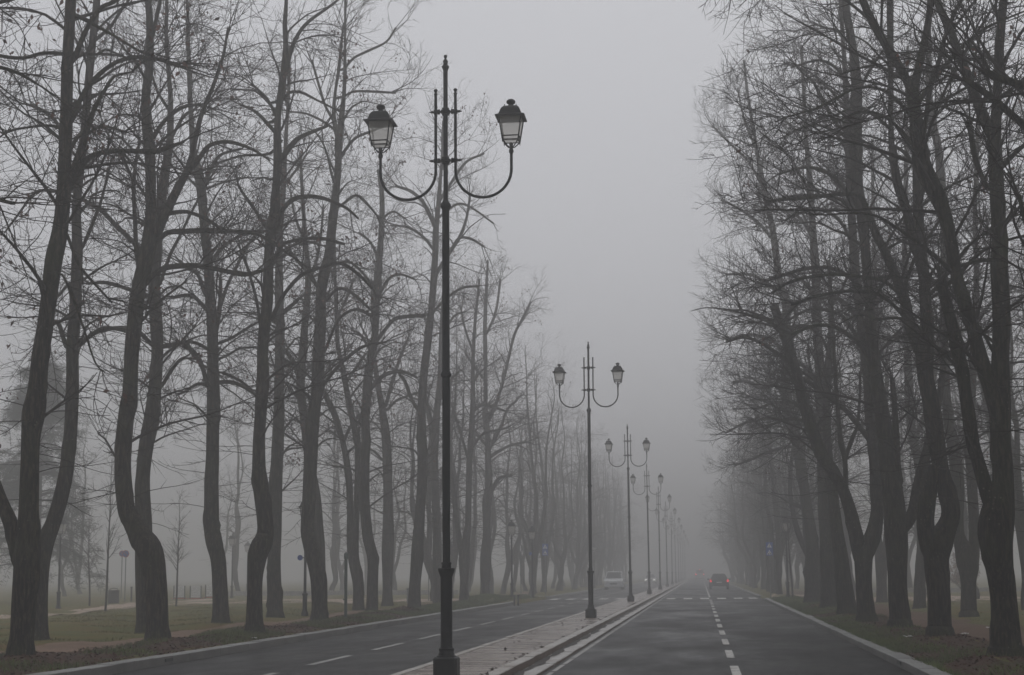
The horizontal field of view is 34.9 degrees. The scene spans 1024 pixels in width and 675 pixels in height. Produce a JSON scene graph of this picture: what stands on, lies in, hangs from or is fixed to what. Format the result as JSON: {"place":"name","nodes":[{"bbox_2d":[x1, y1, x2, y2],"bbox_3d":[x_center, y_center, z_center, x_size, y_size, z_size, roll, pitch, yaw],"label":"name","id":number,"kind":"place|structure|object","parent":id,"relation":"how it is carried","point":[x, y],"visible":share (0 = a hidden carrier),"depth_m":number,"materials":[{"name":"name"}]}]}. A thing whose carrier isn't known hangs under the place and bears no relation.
{"place":"outdoors","nodes":[
{"label":"outdoors","id":0,"kind":"place"},
{"bbox_2d":[0,598,513,618],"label":"park path","id":1,"kind":"structure","parent":0,"point":[119,606],"depth_m":84.03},
{"bbox_2d":[0,592,528,655],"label":"dirt path","id":2,"kind":"structure","parent":0,"point":[70,647],"depth_m":35.21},
{"bbox_2d":[0,608,434,674],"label":"fallen leaves","id":3,"kind":"object","parent":2,"relation":"on","point":[114,658],"visible":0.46,"depth_m":32.71,"materials":[{"name":"brown plant"}]},
{"bbox_2d":[228,590,458,595],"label":"wall","id":4,"kind":"structure","parent":0,"point":[299,593],"depth_m":116.66,"materials":[{"name":"stone"}]},
{"bbox_2d":[0,573,1023,671],"bbox_3d":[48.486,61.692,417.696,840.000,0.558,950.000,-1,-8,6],"label":"ground","id":5,"kind":"structure","parent":0,"point":[71,600],"depth_m":91.04,"materials":[{"name":"green plant"}]},
{"bbox_2d":[0,353,110,593],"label":"cedar tree","id":6,"kind":"object","parent":5,"relation":"on","point":[10,472],"visible":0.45,"depth_m":93.42,"materials":[{"name":"green plant"}]},
{"bbox_2d":[42,413,106,596],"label":"bare tree","id":7,"kind":"object","parent":5,"relation":"on","point":[62,587],"visible":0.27,"depth_m":121.44,"materials":[{"name":"brown plant"}]},
{"bbox_2d":[0,0,150,313],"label":"bare tree","id":8,"kind":"object","parent":5,"relation":"on","point":[22,75],"visible":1,"depth_m":22.99,"materials":[{"name":"brown plant"}]},
{"bbox_2d":[55,399,106,593],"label":"bare tree","id":9,"kind":"object","parent":5,"relation":"on","point":[79,591],"visible":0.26,"depth_m":138.24,"materials":[{"name":"brown plant"}]},
{"bbox_2d":[68,505,104,605],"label":"young tree","id":10,"kind":"object","parent":5,"relation":"on","point":[87,552],"visible":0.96,"depth_m":82.20,"materials":[{"name":"brown plant"}]},
{"bbox_2d":[100,453,122,610],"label":"young tree","id":11,"kind":"object","parent":5,"relation":"on","point":[108,547],"visible":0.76,"depth_m":67.33,"materials":[{"name":"brown plant"}]},
{"bbox_2d":[0,0,246,640],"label":"bare tree","id":12,"kind":"object","parent":5,"relation":"on","point":[51,527],"visible":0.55,"depth_m":37.72,"materials":[{"name":"brown plant"}]},
{"bbox_2d":[0,0,276,655],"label":"bare tree","id":13,"kind":"object","parent":5,"relation":"on","point":[23,535],"visible":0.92,"depth_m":28.36,"materials":[{"name":"brown plant"}]},
{"bbox_2d":[0,0,309,633],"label":"bare tree","id":14,"kind":"object","parent":5,"relation":"on","point":[142,503],"visible":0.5,"depth_m":44.23,"materials":[{"name":"brown plant"}]},
{"bbox_2d":[160,487,192,605],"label":"young tree","id":15,"kind":"object","parent":5,"relation":"on","point":[178,549],"visible":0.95,"depth_m":79.65,"materials":[{"name":"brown plant"}]},
{"bbox_2d":[21,0,372,640],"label":"bare tree","id":16,"kind":"object","parent":5,"relation":"on","point":[145,543],"visible":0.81,"depth_m":36.51,"materials":[{"name":"brown plant"}]},
{"bbox_2d":[0,612,409,674],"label":"leaf mould","id":17,"kind":"object","parent":5,"relation":"on","point":[48,655],"visible":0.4,"depth_m":29.11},
{"bbox_2d":[0,601,424,649],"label":"lawn grass","id":18,"kind":"structure","parent":5,"relation":"on","point":[134,621],"depth_m":55.58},
{"bbox_2d":[183,414,253,564],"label":"bare tree","id":19,"kind":"object","parent":5,"relation":"on","point":[225,549],"visible":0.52,"depth_m":141.35,"materials":[{"name":"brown plant"}]},
{"bbox_2d":[83,0,355,622],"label":"bare tree","id":20,"kind":"object","parent":5,"relation":"on","point":[216,552],"visible":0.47,"depth_m":48.26,"materials":[{"name":"brown plant"}]},
{"bbox_2d":[196,363,284,590],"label":"bare tree","id":21,"kind":"object","parent":5,"relation":"on","point":[237,532],"visible":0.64,"depth_m":127.89,"materials":[{"name":"brown plant"}]},
{"bbox_2d":[136,0,398,633],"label":"bare tree","id":22,"kind":"object","parent":5,"relation":"on","point":[260,547],"visible":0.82,"depth_m":40.47,"materials":[{"name":"brown plant"}]},
{"bbox_2d":[0,593,538,672],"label":"verge grass","id":23,"kind":"structure","parent":5,"relation":"on","point":[463,604],"depth_m":40.48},
{"bbox_2d":[27,601,513,674],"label":"kerb","id":24,"kind":"structure","parent":5,"relation":"on","point":[114,667],"depth_m":33.29,"materials":[{"name":"concrete"}]},
{"bbox_2d":[179,0,389,617],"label":"bare tree","id":25,"kind":"object","parent":5,"relation":"on","point":[274,604],"visible":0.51,"depth_m":55.81,"materials":[{"name":"brown plant"}]},
{"bbox_2d":[201,98,431,615],"bbox_3d":[-6.657,0.594,60.193,8.667,19.635,7.760,-5,-9,28],"label":"bare tree","id":26,"kind":"object","parent":5,"relation":"on","point":[318,527],"visible":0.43,"depth_m":59.59,"materials":[{"name":"brown plant"}]},
{"bbox_2d":[197,0,451,620],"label":"bare tree","id":27,"kind":"object","parent":5,"relation":"on","point":[315,564],"visible":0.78,"depth_m":50.02,"materials":[{"name":"brown plant"}]},
{"bbox_2d":[224,139,435,610],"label":"bare tree","id":28,"kind":"object","parent":5,"relation":"on","point":[353,514],"visible":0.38,"depth_m":65.27,"materials":[{"name":"brown plant"}]},
{"bbox_2d":[291,375,382,590],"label":"bare tree","id":29,"kind":"object","parent":5,"relation":"on","point":[334,549],"visible":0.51,"depth_m":123.11,"materials":[{"name":"brown plant"}]},
{"bbox_2d":[323,383,378,590],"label":"bare tree","id":30,"kind":"object","parent":5,"relation":"on","point":[340,567],"visible":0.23,"depth_m":140.89,"materials":[{"name":"brown plant"}]},
{"bbox_2d":[329,424,390,589],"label":"bare tree","id":31,"kind":"object","parent":5,"relation":"on","point":[365,565],"visible":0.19,"depth_m":161.24,"materials":[{"name":"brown plant"}]},
{"bbox_2d":[272,157,477,611],"bbox_3d":[-5.489,1.748,62.292,7.192,17.804,7.082,2,-9,-17],"label":"bare tree","id":32,"kind":"object","parent":5,"relation":"on","point":[369,543],"visible":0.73,"depth_m":61.77,"materials":[{"name":"brown plant"}]},
{"bbox_2d":[312,243,473,605],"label":"bare tree","id":33,"kind":"object","parent":5,"relation":"on","point":[387,560],"visible":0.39,"depth_m":75.64,"materials":[{"name":"brown plant"}]},
{"bbox_2d":[370,397,415,588],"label":"bare tree","id":34,"kind":"object","parent":5,"relation":"on","point":[396,531],"visible":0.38,"depth_m":113.54,"materials":[{"name":"brown plant"}]},
{"bbox_2d":[372,389,416,589],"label":"bare tree","id":35,"kind":"object","parent":5,"relation":"on","point":[396,565],"visible":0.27,"depth_m":128.19,"materials":[{"name":"brown plant"}]},
{"bbox_2d":[110,576,689,674],"bbox_3d":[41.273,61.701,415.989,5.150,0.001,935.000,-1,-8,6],"label":"road","id":36,"kind":"structure","parent":5,"relation":"on","point":[413,650],"depth_m":36.02,"materials":[{"name":"asphalt"}]},
{"bbox_2d":[603,571,624,589],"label":"oncoming van","id":37,"kind":"object","parent":36,"relation":"on","point":[614,578],"visible":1,"depth_m":156.76,"materials":[{"name":"white paint"}]},
{"bbox_2d":[330,74,510,607],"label":"bare tree","id":38,"kind":"object","parent":5,"relation":"on","point":[416,566],"visible":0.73,"depth_m":65.93,"materials":[{"name":"brown plant"}]},
{"bbox_2d":[337,216,511,602],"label":"bare tree","id":39,"kind":"object","parent":5,"relation":"on","point":[437,547],"visible":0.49,"depth_m":78.60,"materials":[{"name":"brown plant"}]},
{"bbox_2d":[348,259,542,600],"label":"bare tree","id":40,"kind":"object","parent":5,"relation":"on","point":[463,544],"visible":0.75,"depth_m":80.33,"materials":[{"name":"brown plant"}]},
{"bbox_2d":[370,284,528,601],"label":"bare tree","id":41,"kind":"object","parent":5,"relation":"on","point":[427,560],"visible":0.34,"depth_m":87.69,"materials":[{"name":"brown plant"}]},
{"bbox_2d":[399,305,513,597],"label":"bare tree","id":42,"kind":"object","parent":5,"relation":"on","point":[453,553],"visible":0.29,"depth_m":95.01,"materials":[{"name":"brown plant"}]},
{"bbox_2d":[428,337,522,595],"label":"bare tree","id":43,"kind":"object","parent":5,"relation":"on","point":[473,538],"visible":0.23,"depth_m":102.92,"materials":[{"name":"brown plant"}]},
{"bbox_2d":[402,236,559,593],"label":"bare tree","id":44,"kind":"object","parent":5,"relation":"on","point":[485,564],"visible":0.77,"depth_m":90.25,"materials":[{"name":"brown plant"}]},
{"bbox_2d":[440,351,537,593],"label":"bare tree","id":45,"kind":"object","parent":5,"relation":"on","point":[493,526],"visible":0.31,"depth_m":110.09,"materials":[{"name":"brown plant"}]},
{"bbox_2d":[460,368,551,593],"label":"bare tree","id":46,"kind":"object","parent":5,"relation":"on","point":[515,551],"visible":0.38,"depth_m":118.50,"materials":[{"name":"brown plant"}]},
{"bbox_2d":[480,388,548,591],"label":"bare tree","id":47,"kind":"object","parent":5,"relation":"on","point":[515,572],"visible":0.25,"depth_m":127.17,"materials":[{"name":"brown plant"}]},
{"bbox_2d":[476,331,571,594],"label":"bare tree","id":48,"kind":"object","parent":5,"relation":"on","point":[537,546],"visible":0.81,"depth_m":109.86,"materials":[{"name":"brown plant"}]},
{"bbox_2d":[496,390,556,590],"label":"bare tree","id":49,"kind":"object","parent":5,"relation":"on","point":[523,575],"visible":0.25,"depth_m":134.31,"materials":[{"name":"brown plant"}]},
{"bbox_2d":[493,356,561,592],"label":"bare tree","id":50,"kind":"object","parent":5,"relation":"on","point":[523,539],"visible":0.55,"depth_m":116.45,"materials":[{"name":"brown plant"}]},
{"bbox_2d":[483,359,581,591],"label":"bare tree","id":51,"kind":"object","parent":5,"relation":"on","point":[553,498],"visible":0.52,"depth_m":124.74,"materials":[{"name":"brown plant"}]},
{"bbox_2d":[391,580,677,674],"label":"median kerb","id":52,"kind":"structure","parent":5,"relation":"on","point":[456,654],"depth_m":34.09,"materials":[{"name":"concrete"}]},
{"bbox_2d":[525,417,587,588],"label":"bare tree","id":53,"kind":"object","parent":5,"relation":"on","point":[554,577],"visible":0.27,"depth_m":159.62,"materials":[{"name":"brown plant"}]},
{"bbox_2d":[516,392,599,590],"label":"bare tree","id":54,"kind":"object","parent":5,"relation":"on","point":[561,557],"visible":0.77,"depth_m":131.28,"materials":[{"name":"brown plant"}]},
{"bbox_2d":[515,385,600,590],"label":"bare tree","id":55,"kind":"object","parent":5,"relation":"on","point":[557,564],"visible":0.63,"depth_m":139.04,"materials":[{"name":"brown plant"}]},
{"bbox_2d":[540,412,609,587],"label":"bare tree","id":56,"kind":"object","parent":5,"relation":"on","point":[571,550],"visible":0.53,"depth_m":154.72,"materials":[{"name":"brown plant"}]},
{"bbox_2d":[539,394,614,588],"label":"bare tree","id":57,"kind":"object","parent":5,"relation":"on","point":[581,556],"visible":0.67,"depth_m":145.78,"materials":[{"name":"brown plant"}]},
{"bbox_2d":[484,580,685,674],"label":"median kerb","id":58,"kind":"structure","parent":5,"relation":"on","point":[523,662],"depth_m":32.59,"materials":[{"name":"concrete"}]},
{"bbox_2d":[554,408,615,586],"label":"bare tree","id":59,"kind":"object","parent":5,"relation":"on","point":[582,569],"visible":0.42,"depth_m":162.34,"materials":[{"name":"brown plant"}]},
{"bbox_2d":[555,410,622,586],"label":"bare tree","id":60,"kind":"object","parent":5,"relation":"on","point":[585,579],"visible":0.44,"depth_m":168.11,"materials":[{"name":"brown plant"}]},
{"bbox_2d":[565,440,619,579],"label":"bare tree","id":61,"kind":"object","parent":5,"relation":"on","point":[594,513],"visible":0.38,"depth_m":175.03,"materials":[{"name":"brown plant"}]},
{"bbox_2d":[573,450,626,585],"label":"bare tree","id":62,"kind":"object","parent":5,"relation":"on","point":[599,565],"visible":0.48,"depth_m":182.70,"materials":[{"name":"brown plant"}]},
{"bbox_2d":[523,581,686,674],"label":"median gutter","id":63,"kind":"object","parent":5,"relation":"on","point":[555,660],"visible":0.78,"depth_m":34.88,"materials":[{"name":"concrete"}]},
{"bbox_2d":[512,585,677,674],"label":"gutter mud","id":64,"kind":"structure","parent":63,"relation":"on","point":[540,661],"depth_m":34.64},
{"bbox_2d":[580,451,630,584],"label":"bare tree","id":65,"kind":"object","parent":5,"relation":"on","point":[601,569],"visible":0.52,"depth_m":190.87,"materials":[{"name":"brown plant"}]},
{"bbox_2d":[585,448,633,571],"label":"bare tree","id":66,"kind":"object","parent":5,"relation":"on","point":[612,542],"visible":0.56,"depth_m":198.48,"materials":[{"name":"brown plant"}]},
{"bbox_2d":[595,451,640,570],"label":"bare tree","id":67,"kind":"object","parent":5,"relation":"on","point":[617,556],"visible":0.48,"depth_m":221.26,"materials":[{"name":"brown plant"}]},
{"bbox_2d":[697,432,752,586],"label":"bare tree","id":68,"kind":"object","parent":5,"relation":"on","point":[749,567],"visible":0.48,"depth_m":154.66,"materials":[{"name":"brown plant"}]},
{"bbox_2d":[542,576,913,674],"bbox_3d":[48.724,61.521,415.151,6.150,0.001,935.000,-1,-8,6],"label":"road","id":69,"kind":"structure","parent":5,"relation":"on","point":[679,634],"depth_m":35.22,"materials":[{"name":"asphalt"}]},
{"bbox_2d":[704,582,741,674],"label":"line","id":70,"kind":"object","parent":69,"relation":"on","point":[735,670],"visible":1,"depth_m":32.66,"materials":[{"name":"paint"}]},
{"bbox_2d":[712,441,758,583],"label":"bare tree","id":71,"kind":"object","parent":5,"relation":"on","point":[742,562],"visible":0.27,"depth_m":188.46,"materials":[{"name":"brown plant"}]},
{"bbox_2d":[714,407,775,587],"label":"bare tree","id":72,"kind":"object","parent":5,"relation":"on","point":[755,560],"visible":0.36,"depth_m":139.74,"materials":[{"name":"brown plant"}]},
{"bbox_2d":[712,405,802,588],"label":"bare tree","id":73,"kind":"object","parent":5,"relation":"on","point":[763,561],"visible":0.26,"depth_m":127.47,"materials":[{"name":"brown plant"}]},
{"bbox_2d":[723,357,798,591],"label":"bare tree","id":74,"kind":"object","parent":5,"relation":"on","point":[765,536],"visible":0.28,"depth_m":112.67,"materials":[{"name":"brown plant"}]},
{"bbox_2d":[723,392,798,582],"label":"bare tree","id":75,"kind":"object","parent":5,"relation":"on","point":[758,502],"visible":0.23,"depth_m":120.60,"materials":[{"name":"brown plant"}]},
{"bbox_2d":[689,25,836,602],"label":"bare tree","id":76,"kind":"object","parent":5,"relation":"on","point":[812,580],"visible":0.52,"depth_m":71.97,"materials":[{"name":"brown plant"}]},
{"bbox_2d":[708,327,818,594],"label":"bare tree","id":77,"kind":"object","parent":5,"relation":"on","point":[778,550],"visible":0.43,"depth_m":99.27,"materials":[{"name":"brown plant"}]},
{"bbox_2d":[725,367,817,592],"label":"bare tree","id":78,"kind":"object","parent":5,"relation":"on","point":[773,587],"visible":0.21,"depth_m":106.46,"materials":[{"name":"brown plant"}]},
{"bbox_2d":[729,238,868,554],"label":"bare tree","id":79,"kind":"object","parent":5,"relation":"on","point":[792,506],"visible":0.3,"depth_m":77.55,"materials":[{"name":"brown plant"}]},
{"bbox_2d":[702,216,911,614],"bbox_3d":[9.533,2.556,52.642,6.690,13.058,6.318,-1,-8,6],"label":"bare tree","id":80,"kind":"object","parent":5,"relation":"on","point":[846,600],"visible":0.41,"depth_m":51.87,"materials":[{"name":"brown plant"}]},
{"bbox_2d":[699,5,923,607],"bbox_3d":[11.593,-1.271,62.335,7.667,23.344,8.229,-6,-10,35],"label":"bare tree","id":81,"kind":"object","parent":5,"relation":"on","point":[828,586],"visible":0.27,"depth_m":61.54,"materials":[{"name":"brown plant"}]},
{"bbox_2d":[767,319,906,597],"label":"bare tree","id":82,"kind":"object","parent":5,"relation":"on","point":[840,467],"visible":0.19,"depth_m":91.41,"materials":[{"name":"brown plant"}]},
{"bbox_2d":[691,0,983,621],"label":"bare tree","id":83,"kind":"object","parent":5,"relation":"on","point":[864,547],"visible":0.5,"depth_m":45.21,"materials":[{"name":"brown plant"}]},
{"bbox_2d":[690,0,1023,656],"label":"bare tree","id":84,"kind":"object","parent":5,"relation":"on","point":[996,521],"visible":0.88,"depth_m":26.75,"materials":[{"name":"brown plant"}]},
{"bbox_2d":[691,0,1023,636],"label":"bare tree","id":85,"kind":"object","parent":5,"relation":"on","point":[936,542],"visible":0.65,"depth_m":33.27,"materials":[{"name":"brown plant"}]},
{"bbox_2d":[764,598,951,674],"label":"kerb","id":86,"kind":"structure","parent":5,"relation":"on","point":[911,665],"depth_m":30.91,"materials":[{"name":"concrete"}]},
{"bbox_2d":[705,0,1023,627],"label":"bare tree","id":87,"kind":"object","parent":5,"relation":"on","point":[899,520],"visible":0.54,"depth_m":39.43,"materials":[{"name":"brown plant"}]},
{"bbox_2d":[805,110,952,602],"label":"bare tree","id":88,"kind":"object","parent":5,"relation":"on","point":[881,572],"visible":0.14,"depth_m":77.86,"materials":[{"name":"brown plant"}]},
{"bbox_2d":[764,595,1023,674],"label":"verge grass","id":89,"kind":"structure","parent":5,"relation":"on","point":[879,641],"depth_m":34.04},
{"bbox_2d":[770,0,1023,446],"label":"bare tree","id":90,"kind":"object","parent":5,"relation":"on","point":[1003,77],"visible":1,"depth_m":20.53,"materials":[{"name":"brown plant"}]},
{"bbox_2d":[859,355,938,587],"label":"bare tree","id":91,"kind":"object","parent":5,"relation":"on","point":[909,576],"visible":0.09,"depth_m":115.16,"materials":[{"name":"brown plant"}]},
{"bbox_2d":[782,604,1023,674],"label":"leaf mould","id":92,"kind":"object","parent":5,"relation":"on","point":[983,661],"visible":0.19,"depth_m":28.14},
{"bbox_2d":[796,604,1023,674],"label":"fallen leaves","id":93,"kind":"object","parent":5,"relation":"on","point":[971,656],"visible":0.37,"depth_m":29.73,"materials":[{"name":"brown plant"}]},
{"bbox_2d":[844,19,987,608],"bbox_3d":[16.276,-1.129,65.111,6.454,24.101,7.499,-3,-9,19],"label":"bare tree","id":94,"kind":"object","parent":5,"relation":"on","point":[920,594],"visible":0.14,"depth_m":64.58,"materials":[{"name":"brown plant"}]},
{"bbox_2d":[837,0,1023,616],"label":"bare tree","id":95,"kind":"object","parent":5,"relation":"on","point":[967,554],"visible":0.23,"depth_m":51.80,"materials":[{"name":"brown plant"}]},
{"bbox_2d":[906,304,1018,598],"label":"bare tree","id":96,"kind":"object","parent":5,"relation":"on","point":[966,533],"visible":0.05,"depth_m":81.43,"materials":[{"name":"brown plant"}]},
{"bbox_2d":[915,152,1023,609],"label":"bare tree","id":97,"kind":"object","parent":5,"relation":"on","point":[1019,520],"visible":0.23,"depth_m":57.88,"materials":[{"name":"brown plant"}]},
{"bbox_2d":[918,196,1023,517],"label":"bare tree","id":98,"kind":"object","parent":5,"relation":"on","point":[981,389],"visible":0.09,"depth_m":71.03,"materials":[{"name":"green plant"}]},
{"bbox_2d":[933,39,1023,556],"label":"bare tree","id":99,"kind":"object","parent":5,"relation":"on","point":[1022,409],"visible":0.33,"depth_m":44.18,"materials":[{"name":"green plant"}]},
{"bbox_2d":[945,89,1023,513],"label":"bare tree","id":100,"kind":"object","parent":5,"relation":"on","point":[973,381],"visible":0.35,"depth_m":37.58,"materials":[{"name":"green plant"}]},
{"bbox_2d":[0,0,1023,580],"label":"sky","id":101,"kind":"structure","parent":0,"point":[598,195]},
{"bbox_2d":[404,576,692,674],"bbox_3d":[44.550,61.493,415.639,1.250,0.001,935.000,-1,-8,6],"label":"median pavement","id":102,"kind":"structure","parent":0,"point":[482,660],"depth_m":33.77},
{"bbox_2d":[363,55,526,674],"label":"street lamp","id":103,"kind":"object","parent":102,"relation":"on","point":[446,660],"visible":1,"depth_m":23.65,"materials":[{"name":"metal"}]},
{"bbox_2d":[552,342,624,617],"bbox_3d":[2.549,4.620,53.516,2.372,9.049,0.430,-2,-8,9],"label":"street lamp","id":104,"kind":"object","parent":102,"relation":"on","point":[590,611],"visible":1,"depth_m":53.66,"materials":[{"name":"metal"}]},
{"bbox_2d":[605,424,650,601],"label":"street lamp","id":105,"kind":"object","parent":102,"relation":"on","point":[630,597],"visible":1,"depth_m":83.74,"materials":[{"name":"metal"}]},
{"bbox_2d":[630,463,663,593],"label":"street lamp","id":106,"kind":"object","parent":102,"relation":"on","point":[649,590],"visible":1,"depth_m":113.67,"materials":[{"name":"metal"}]},
{"bbox_2d":[783,591,1023,645],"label":"dirt path","id":107,"kind":"structure","parent":0,"point":[959,626],"depth_m":44.23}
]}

